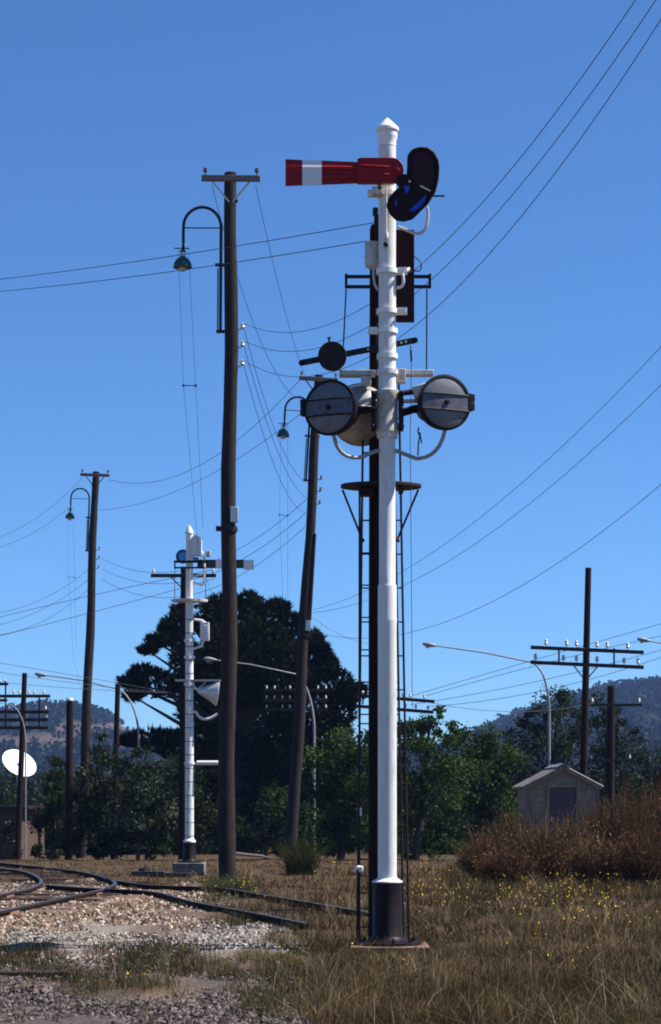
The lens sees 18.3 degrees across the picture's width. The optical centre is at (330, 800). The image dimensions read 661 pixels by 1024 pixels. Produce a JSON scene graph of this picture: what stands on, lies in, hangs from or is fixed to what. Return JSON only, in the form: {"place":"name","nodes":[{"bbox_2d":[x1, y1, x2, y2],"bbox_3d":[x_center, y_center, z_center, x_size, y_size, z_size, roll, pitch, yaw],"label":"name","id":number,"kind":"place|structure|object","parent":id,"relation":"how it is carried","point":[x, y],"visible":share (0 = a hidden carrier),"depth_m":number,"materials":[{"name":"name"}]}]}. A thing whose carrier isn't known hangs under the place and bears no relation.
{"place":"outdoors","nodes":[
{"label":"outdoors","id":0,"kind":"place"},
{"bbox_2d":[0,806,43,859],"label":"brick building","id":1,"kind":"structure","parent":0,"point":[7,813],"depth_m":77.80,"materials":[{"name":"paint"}]},
{"bbox_2d":[2,750,35,779],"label":"satellite dish","id":2,"kind":"object","parent":1,"relation":"on","point":[10,759],"visible":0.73,"depth_m":78.33,"materials":[{"name":"white metal"}]},
{"bbox_2d":[0,878,320,1023],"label":"cinder gravel","id":3,"kind":"structure","parent":0,"point":[147,1011],"depth_m":16.18,"materials":[{"name":"grey gravel"}]},
{"bbox_2d":[0,970,70,978],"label":"loose sleeper","id":4,"kind":"object","parent":3,"relation":"on","point":[14,973],"visible":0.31,"depth_m":18.55,"materials":[{"name":"brown wood"}]},
{"bbox_2d":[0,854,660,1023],"bbox_3d":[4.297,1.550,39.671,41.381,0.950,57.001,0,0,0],"label":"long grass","id":5,"kind":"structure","parent":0,"point":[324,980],"depth_m":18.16,"materials":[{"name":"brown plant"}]},
{"bbox_2d":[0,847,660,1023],"bbox_3d":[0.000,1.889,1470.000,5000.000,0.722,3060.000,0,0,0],"label":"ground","id":6,"kind":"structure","parent":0,"point":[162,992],"depth_m":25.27,"materials":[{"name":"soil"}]},
{"bbox_2d":[0,678,7,701],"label":"telegraph pole","id":7,"kind":"object","parent":6,"relation":"on","point":[2,700],"visible":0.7,"depth_m":75.81,"materials":[{"name":"wood"}]},
{"bbox_2d":[0,820,23,857],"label":"bush","id":8,"kind":"object","parent":6,"relation":"on","point":[9,828],"visible":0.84,"depth_m":74.25,"materials":[{"name":"green plant"}]},
{"bbox_2d":[0,703,25,860],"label":"street lamp","id":9,"kind":"object","parent":6,"relation":"on","point":[25,774],"visible":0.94,"depth_m":67.98,"materials":[{"name":"metal"}]},
{"bbox_2d":[0,673,49,859],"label":"telegraph pole","id":10,"kind":"object","parent":6,"relation":"on","point":[23,711],"visible":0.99,"depth_m":69.89,"materials":[{"name":"wood"}]},
{"bbox_2d":[0,682,162,692],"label":"overhead wire","id":11,"kind":"object","parent":10,"relation":"hanging from","point":[79,688],"visible":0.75,"depth_m":77.51,"materials":[{"name":"black metal"}]},
{"bbox_2d":[0,672,179,693],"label":"overhead wire","id":12,"kind":"object","parent":10,"relation":"hanging from","point":[87,684],"visible":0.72,"depth_m":77.70,"materials":[{"name":"black metal"}]},
{"bbox_2d":[1,663,179,694],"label":"overhead wire","id":13,"kind":"object","parent":10,"relation":"hanging from","point":[86,677],"visible":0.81,"depth_m":77.26,"materials":[{"name":"black metal"}]},
{"bbox_2d":[24,753,80,860],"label":"bush","id":14,"kind":"object","parent":6,"relation":"on","point":[53,809],"visible":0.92,"depth_m":73.73,"materials":[{"name":"green plant"}]},
{"bbox_2d":[64,697,73,859],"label":"timber post","id":15,"kind":"object","parent":6,"relation":"on","point":[68,787],"visible":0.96,"depth_m":71.89,"materials":[{"name":"wood"}]},
{"bbox_2d":[65,469,109,857],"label":"lamp pole","id":16,"kind":"object","parent":6,"relation":"on","point":[91,532],"visible":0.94,"depth_m":79.86,"materials":[{"name":"paint"}]},
{"bbox_2d":[1,510,65,546],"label":"overhead wire","id":17,"kind":"object","parent":16,"relation":"attached to","point":[33,532],"visible":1,"depth_m":76.35,"materials":[{"name":"black metal"}]},
{"bbox_2d":[0,477,82,536],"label":"overhead wire","id":18,"kind":"object","parent":16,"relation":"attached to","point":[42,513],"visible":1,"depth_m":75.81,"materials":[{"name":"black metal"}]},
{"bbox_2d":[0,571,85,612],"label":"overhead wire","id":19,"kind":"object","parent":16,"relation":"attached to","point":[45,597],"visible":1,"depth_m":75.73,"materials":[{"name":"black metal"}]},
{"bbox_2d":[0,581,85,624],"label":"overhead wire","id":20,"kind":"object","parent":16,"relation":"attached to","point":[45,607],"visible":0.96,"depth_m":75.66,"materials":[{"name":"black metal"}]},
{"bbox_2d":[0,589,87,634],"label":"overhead wire","id":21,"kind":"object","parent":16,"relation":"attached to","point":[47,618],"visible":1,"depth_m":75.86,"materials":[{"name":"black metal"}]},
{"bbox_2d":[35,672,139,805],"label":"street lamp","id":22,"kind":"object","parent":6,"relation":"on","point":[38,674],"visible":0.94,"depth_m":85.97,"materials":[{"name":"metal"}]},
{"bbox_2d":[58,730,141,859],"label":"bush","id":23,"kind":"object","parent":6,"relation":"on","point":[89,819],"visible":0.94,"depth_m":72.47,"materials":[{"name":"green plant"}]},
{"bbox_2d":[110,684,119,859],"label":"timber post","id":24,"kind":"object","parent":6,"relation":"on","point":[117,714],"visible":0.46,"depth_m":73.92,"materials":[{"name":"wood"}]},
{"bbox_2d":[0,878,238,942],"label":"ballast stones","id":25,"kind":"object","parent":6,"relation":"on","point":[86,915],"visible":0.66,"depth_m":28.51,"materials":[{"name":"beige gravel"}]},
{"bbox_2d":[0,862,133,916],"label":"railway track","id":26,"kind":"structure","parent":25,"relation":"on","point":[86,896],"depth_m":35.37,"materials":[{"name":"metal"}]},
{"bbox_2d":[99,744,178,860],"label":"bush","id":27,"kind":"object","parent":6,"relation":"on","point":[134,796],"visible":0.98,"depth_m":71.88,"materials":[{"name":"green plant"}]},
{"bbox_2d":[0,917,301,969],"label":"pale gravel","id":28,"kind":"structure","parent":6,"relation":"on","point":[204,940],"depth_m":23.56,"materials":[{"name":"grey gravel"}]},
{"bbox_2d":[131,867,191,876],"bbox_3d":[-3.546,1.501,43.013,1.250,0.198,0.425,0,0,0],"label":"point rodding","id":29,"kind":"object","parent":6,"relation":"on","point":[142,871],"visible":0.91,"depth_m":42.80,"materials":[{"name":"black paint"}]},
{"bbox_2d":[151,569,215,859],"bbox_3d":[-4.439,-2.472,61.961,1.973,9.204,0.370,0,0,0],"label":"telegraph pole","id":30,"kind":"object","parent":6,"relation":"on","point":[181,808],"visible":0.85,"depth_m":61.88,"materials":[{"name":"wood"}]},
{"bbox_2d":[0,579,212,635],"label":"overhead wire","id":31,"kind":"object","parent":30,"relation":"attached to","point":[99,610],"visible":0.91,"depth_m":72.42,"materials":[{"name":"black metal"}]},
{"bbox_2d":[2,570,210,616],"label":"overhead wire","id":32,"kind":"object","parent":30,"relation":"attached to","point":[100,593],"visible":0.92,"depth_m":72.20,"materials":[{"name":"black metal"}]},
{"bbox_2d":[149,750,217,857],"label":"bush","id":33,"kind":"object","parent":6,"relation":"on","point":[173,844],"visible":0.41,"depth_m":75.86,"materials":[{"name":"green plant"}]},
{"bbox_2d":[45,878,367,928],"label":"railway track","id":34,"kind":"structure","parent":6,"relation":"on","point":[183,902],"depth_m":31.87,"materials":[{"name":"metal"}]},
{"bbox_2d":[171,525,253,875],"bbox_3d":[-2.535,-2.085,44.000,1.770,7.670,0.680,0,0,0],"label":"semaphore signal","id":35,"kind":"object","parent":6,"relation":"on","point":[189,861],"visible":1,"depth_m":43.92,"materials":[{"name":"metal"}]},
{"bbox_2d":[173,167,259,880],"bbox_3d":[-2.260,-5.202,39.985,1.696,14.209,0.410,0,0,0],"label":"lamp pole","id":36,"kind":"object","parent":6,"relation":"on","point":[228,528],"visible":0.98,"depth_m":39.88,"materials":[{"name":"wood"}]},
{"bbox_2d":[242,340,306,497],"bbox_3d":[-1.193,-8.639,50.000,0.011,0.697,20.029,0,0,3],"label":"overhead wire","id":37,"kind":"object","parent":36,"relation":"attached to","point":[266,420],"visible":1,"depth_m":45.30,"materials":[{"name":"black metal"}]},
{"bbox_2d":[244,367,304,512],"bbox_3d":[-1.206,-8.191,50.000,0.011,0.828,20.028,0,0,3],"label":"overhead wire","id":38,"kind":"object","parent":36,"relation":"attached to","point":[264,437],"visible":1,"depth_m":45.16,"materials":[{"name":"black metal"}]},
{"bbox_2d":[244,329,306,482],"bbox_3d":[-1.193,-8.985,50.000,0.011,0.696,20.029,0,0,3],"label":"overhead wire","id":39,"kind":"object","parent":36,"relation":"attached to","point":[266,405],"visible":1,"depth_m":45.34,"materials":[{"name":"black metal"}]},
{"bbox_2d":[244,0,635,332],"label":"overhead wire","id":40,"kind":"object","parent":36,"relation":"attached to","point":[494,188],"visible":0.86,"depth_m":24.32,"materials":[{"name":"black metal"}]},
{"bbox_2d":[243,0,655,351],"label":"overhead wire","id":41,"kind":"object","parent":36,"relation":"attached to","point":[515,190],"visible":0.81,"depth_m":24.06,"materials":[{"name":"black metal"}]},
{"bbox_2d":[245,19,660,376],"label":"overhead wire","id":42,"kind":"object","parent":36,"relation":"attached to","point":[508,231],"visible":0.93,"depth_m":24.85,"materials":[{"name":"black metal"}]},
{"bbox_2d":[196,872,261,892],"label":"grass tussock","id":43,"kind":"object","parent":6,"relation":"on","point":[230,884],"depth_m":35.37,"materials":[{"name":"plant"}]},
{"bbox_2d":[115,586,368,852],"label":"pine tree","id":44,"kind":"object","parent":6,"relation":"on","point":[255,741],"visible":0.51,"depth_m":87.29,"materials":[{"name":"green plant"}]},
{"bbox_2d":[236,852,269,858],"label":"fallen branch","id":45,"kind":"object","parent":6,"relation":"on","point":[248,854],"visible":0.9,"depth_m":57.97,"materials":[{"name":"grey wood"}]},
{"bbox_2d":[204,657,314,851],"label":"street lamp","id":46,"kind":"object","parent":6,"relation":"on","point":[209,659],"visible":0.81,"depth_m":82.96,"materials":[{"name":"metal"}]},
{"bbox_2d":[235,780,329,858],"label":"bush","id":47,"kind":"object","parent":6,"relation":"on","point":[281,799],"visible":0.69,"depth_m":77.87,"materials":[{"name":"green plant"}]},
{"bbox_2d":[264,678,326,738],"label":"telegraph pole","id":48,"kind":"object","parent":6,"relation":"on","point":[292,700],"visible":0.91,"depth_m":83.82,"materials":[{"name":"wood"}]},
{"bbox_2d":[254,834,343,875],"bbox_3d":[-0.552,1.140,43.937,2.022,0.920,1.962,0,0,16],"label":"grass tussock","id":49,"kind":"object","parent":6,"relation":"on","point":[303,861],"depth_m":43.80,"materials":[{"name":"green plant"}]},
{"bbox_2d":[277,371,337,852],"bbox_3d":[-1.041,-5.237,59.990,1.696,14.607,0.430,3,0,0],"label":"lamp pole","id":50,"kind":"object","parent":6,"relation":"on","point":[303,634],"visible":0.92,"depth_m":59.87,"materials":[{"name":"paint"}]},
{"bbox_2d":[108,382,297,482],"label":"overhead wire","id":51,"kind":"object","parent":50,"relation":"attached to","point":[220,452],"visible":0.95,"depth_m":65.53,"materials":[{"name":"black metal"}]},
{"bbox_2d":[106,414,299,509],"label":"overhead wire","id":52,"kind":"object","parent":50,"relation":"attached to","point":[210,474],"visible":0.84,"depth_m":68.41,"materials":[{"name":"black metal"}]},
{"bbox_2d":[102,527,304,597],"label":"overhead wire","id":53,"kind":"object","parent":50,"relation":"attached to","point":[211,588],"visible":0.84,"depth_m":68.55,"materials":[{"name":"black metal"}]},
{"bbox_2d":[103,513,305,583],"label":"overhead wire","id":54,"kind":"object","parent":50,"relation":"attached to","point":[219,570],"visible":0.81,"depth_m":66.99,"materials":[{"name":"black metal"}]},
{"bbox_2d":[103,499,306,572],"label":"overhead wire","id":55,"kind":"object","parent":50,"relation":"attached to","point":[219,558],"visible":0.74,"depth_m":65.46,"materials":[{"name":"black metal"}]},
{"bbox_2d":[212,187,334,399],"bbox_3d":[-1.083,-11.252,50.000,0.010,2.378,20.156,0,0,7],"label":"overhead wire","id":56,"kind":"object","parent":50,"relation":"attached to","point":[247,306],"visible":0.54,"depth_m":44.58,"materials":[{"name":"black metal"}]},
{"bbox_2d":[255,185,304,375],"bbox_3d":[-1.106,-12.170,50.000,0.010,0.544,20.013,0,0,2],"label":"overhead wire","id":57,"kind":"object","parent":50,"relation":"attached to","point":[275,272],"visible":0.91,"depth_m":45.85,"materials":[{"name":"black metal"}]},
{"bbox_2d":[313,347,660,609],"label":"overhead wire","id":58,"kind":"object","parent":50,"relation":"attached to","point":[524,480],"visible":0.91,"depth_m":42.67,"materials":[{"name":"black metal"}]},
{"bbox_2d":[313,385,660,612],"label":"overhead wire","id":59,"kind":"object","parent":50,"relation":"attached to","point":[524,507],"visible":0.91,"depth_m":42.64,"materials":[{"name":"black metal"}]},
{"bbox_2d":[314,484,660,637],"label":"overhead wire","id":60,"kind":"object","parent":50,"relation":"attached to","point":[531,579],"visible":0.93,"depth_m":42.22,"materials":[{"name":"black metal"}]},
{"bbox_2d":[2,796,654,855],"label":"undergrowth","id":61,"kind":"object","parent":6,"relation":"on","point":[208,830],"visible":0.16,"depth_m":86.80,"materials":[{"name":"green plant"}]},
{"bbox_2d":[0,762,660,820],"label":"woodland","id":62,"kind":"object","parent":6,"relation":"on","point":[33,795],"visible":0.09,"depth_m":150.21,"materials":[{"name":"green plant"}]},
{"bbox_2d":[0,859,660,1023],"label":"green weeds","id":63,"kind":"object","parent":6,"relation":"on","point":[192,964],"visible":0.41,"depth_m":19.53,"materials":[{"name":"green plant"}]},
{"bbox_2d":[281,716,399,859],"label":"leafy tree","id":64,"kind":"object","parent":6,"relation":"on","point":[344,805],"visible":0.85,"depth_m":67.56,"materials":[{"name":"green plant"}]},
{"bbox_2d":[285,118,474,953],"bbox_3d":[0.529,-2.860,22.189,2.017,8.950,1.283,0,0,0],"label":"semaphore signal","id":65,"kind":"object","parent":6,"relation":"on","point":[370,410],"visible":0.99,"depth_m":21.93,"materials":[{"name":"white metal"}]},
{"bbox_2d":[0,241,365,291],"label":"overhead wire","id":66,"kind":"object","parent":65,"relation":"attached to","point":[193,268],"visible":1,"depth_m":25.56,"materials":[{"name":"black metal"}]},
{"bbox_2d":[0,222,373,279],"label":"overhead wire","id":67,"kind":"object","parent":65,"relation":"attached to","point":[200,251],"visible":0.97,"depth_m":25.79,"materials":[{"name":"black metal"}]},
{"bbox_2d":[127,859,657,973],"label":"yellow flowers","id":68,"kind":"object","parent":6,"relation":"on","point":[496,894],"visible":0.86,"depth_m":29.58,"materials":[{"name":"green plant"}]},
{"bbox_2d":[356,690,434,713],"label":"telegraph pole","id":69,"kind":"object","parent":6,"relation":"on","point":[407,699],"visible":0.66,"depth_m":65.81,"materials":[{"name":"wood"}]},
{"bbox_2d":[410,650,659,704],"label":"overhead wire","id":70,"kind":"object","parent":69,"relation":"attached to","point":[532,682],"visible":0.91,"depth_m":63.40,"materials":[{"name":"black metal"}]},
{"bbox_2d":[412,624,659,695],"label":"overhead wire","id":71,"kind":"object","parent":69,"relation":"attached to","point":[536,659],"visible":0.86,"depth_m":63.56,"materials":[{"name":"black metal"}]},
{"bbox_2d":[426,636,658,695],"bbox_3d":[7.023,-4.236,63.000,10.016,1.767,0.014,0,0,37],"label":"overhead wire","id":72,"kind":"object","parent":69,"relation":"attached to","point":[532,666],"visible":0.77,"depth_m":63.90,"materials":[{"name":"black metal"}]},
{"bbox_2d":[429,657,660,706],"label":"overhead wire","id":73,"kind":"object","parent":69,"relation":"attached to","point":[547,689],"visible":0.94,"depth_m":63.38,"materials":[{"name":"black metal"}]},
{"bbox_2d":[355,705,479,860],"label":"leafy tree","id":74,"kind":"object","parent":6,"relation":"on","point":[447,763],"visible":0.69,"depth_m":65.67,"materials":[{"name":"green plant"}]},
{"bbox_2d":[402,718,534,857],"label":"leafy tree","id":75,"kind":"object","parent":6,"relation":"on","point":[485,770],"visible":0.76,"depth_m":69.67,"materials":[{"name":"green plant"}]},
{"bbox_2d":[449,825,512,880],"bbox_3d":[3.076,0.990,40.500,1.524,1.231,1.457,0,0,0],"label":"dry shrub","id":76,"kind":"object","parent":6,"relation":"on","point":[477,849],"visible":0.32,"depth_m":40.34,"materials":[{"name":"brown plant"}]},
{"bbox_2d":[423,642,550,765],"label":"street lamp","id":77,"kind":"object","parent":6,"relation":"on","point":[427,644],"visible":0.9,"depth_m":77.97,"materials":[{"name":"metal"}]},
{"bbox_2d":[462,833,550,886],"bbox_3d":[3.294,1.105,38.029,1.493,0.998,1.436,0,0,-31],"label":"dry shrub","id":78,"kind":"object","parent":6,"relation":"on","point":[494,867],"visible":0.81,"depth_m":37.81,"materials":[{"name":"brown plant"}]},
{"bbox_2d":[471,796,550,853],"bbox_3d":[3.718,0.750,41.499,1.767,1.699,1.535,0,0,0],"label":"dry shrub","id":79,"kind":"object","parent":6,"relation":"on","point":[509,830],"visible":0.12,"depth_m":41.37,"materials":[{"name":"brown plant"}]},
{"bbox_2d":[477,683,604,831],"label":"gum tree","id":80,"kind":"object","parent":6,"relation":"on","point":[560,751],"visible":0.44,"depth_m":91.74,"materials":[{"name":"green plant"}]},
{"bbox_2d":[421,860,660,901],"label":"tall straw","id":81,"kind":"object","parent":6,"relation":"on","point":[495,887],"visible":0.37,"depth_m":34.42,"materials":[{"name":"beige plant"}]},
{"bbox_2d":[503,807,581,882],"bbox_3d":[4.130,0.837,40.000,1.678,1.538,1.632,0,0,0],"label":"dry shrub","id":82,"kind":"object","parent":6,"relation":"on","point":[551,853],"visible":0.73,"depth_m":39.78,"materials":[{"name":"brown plant"}]},
{"bbox_2d":[512,763,603,840],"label":"shed","id":83,"kind":"structure","parent":6,"relation":"on","point":[556,788],"depth_m":52.00,"materials":[{"name":"paint"}]},
{"bbox_2d":[550,789,574,839],"bbox_3d":[5.896,0.648,52.035,0.640,1.900,0.049,0,0,-1],"label":"door","id":84,"kind":"structure","parent":83,"relation":"in","point":[560,799],"depth_m":52.01,"materials":[{"name":"grey paint"}]},
{"bbox_2d":[546,802,605,880],"bbox_3d":[4.776,0.809,40.407,1.615,1.582,1.661,0,0,0],"label":"dry shrub","id":85,"kind":"object","parent":6,"relation":"on","point":[574,828],"visible":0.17,"depth_m":40.36,"materials":[{"name":"brown plant"}]},
{"bbox_2d":[531,568,643,776],"bbox_3d":[7.500,-2.375,59.946,3.304,8.891,0.343,0,0,0],"label":"telegraph pole","id":86,"kind":"object","parent":6,"relation":"on","point":[586,650],"visible":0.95,"depth_m":59.90,"materials":[{"name":"wood"}]},
{"bbox_2d":[555,821,625,887],"bbox_3d":[4.873,0.981,37.504,1.457,1.246,1.467,0,0,43],"label":"dry shrub","id":87,"kind":"object","parent":6,"relation":"on","point":[589,860],"visible":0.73,"depth_m":37.30,"materials":[{"name":"brown plant"}]},
{"bbox_2d":[569,784,627,844],"bbox_3d":[5.587,0.633,42.032,1.654,1.945,1.538,0,0,23],"label":"dry shrub","id":88,"kind":"object","parent":6,"relation":"on","point":[592,813],"visible":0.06,"depth_m":41.91,"materials":[{"name":"brown plant"}]},
{"bbox_2d":[566,688,659,812],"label":"gum tree","id":89,"kind":"object","parent":6,"relation":"on","point":[619,753],"visible":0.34,"depth_m":93.65,"materials":[{"name":"green plant"}]},
{"bbox_2d":[589,686,641,818],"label":"telegraph pole","id":90,"kind":"object","parent":6,"relation":"on","point":[610,760],"visible":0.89,"depth_m":77.85,"materials":[{"name":"wood"}]},
{"bbox_2d":[406,697,591,711],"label":"overhead wire","id":91,"kind":"object","parent":90,"relation":"attached to","point":[504,711],"visible":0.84,"depth_m":72.14,"materials":[{"name":"black metal"}]},
{"bbox_2d":[589,773,660,879],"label":"dry shrub","id":92,"kind":"object","parent":6,"relation":"on","point":[613,831],"visible":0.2,"depth_m":40.84,"materials":[{"name":"plant"}]},
{"bbox_2d":[600,814,660,888],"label":"dry shrub","id":93,"kind":"object","parent":6,"relation":"on","point":[645,859],"visible":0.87,"depth_m":36.77,"materials":[{"name":"brown plant"}]},
{"bbox_2d":[601,742,660,814],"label":"gum tree","id":94,"kind":"object","parent":6,"relation":"on","point":[647,777],"visible":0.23,"depth_m":89.84,"materials":[{"name":"green plant"}]},
{"bbox_2d":[618,756,660,836],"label":"dry shrub","id":95,"kind":"object","parent":6,"relation":"on","point":[650,799],"visible":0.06,"depth_m":41.85,"materials":[{"name":"brown plant"}]},
{"bbox_2d":[637,637,660,643],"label":"street lamp","id":96,"kind":"object","parent":6,"relation":"on","point":[642,639],"visible":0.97,"depth_m":79.95,"materials":[{"name":"metal"}]},
{"bbox_2d":[0,856,660,1023],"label":"dry grass","id":97,"kind":"structure","parent":0,"point":[346,1016],"depth_m":20.59,"materials":[{"name":"beige plant"}]},
{"bbox_2d":[0,689,660,763],"bbox_3d":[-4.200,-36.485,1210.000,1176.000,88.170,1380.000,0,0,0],"label":"hills","id":98,"kind":"structure","parent":0,"point":[42,735],"depth_m":1040.38,"materials":[{"name":"green plant"}]},
{"bbox_2d":[0,674,660,799],"bbox_3d":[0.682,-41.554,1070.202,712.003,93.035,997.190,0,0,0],"label":"hill forest","id":99,"kind":"object","parent":98,"relation":"on","point":[628,690],"visible":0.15,"depth_m":1046.38,"materials":[{"name":"green plant"}]},
{"bbox_2d":[0,0,660,747],"label":"sky","id":100,"kind":"structure","parent":0,"point":[113,113],"materials":[{"name":"blue"}]}
]}

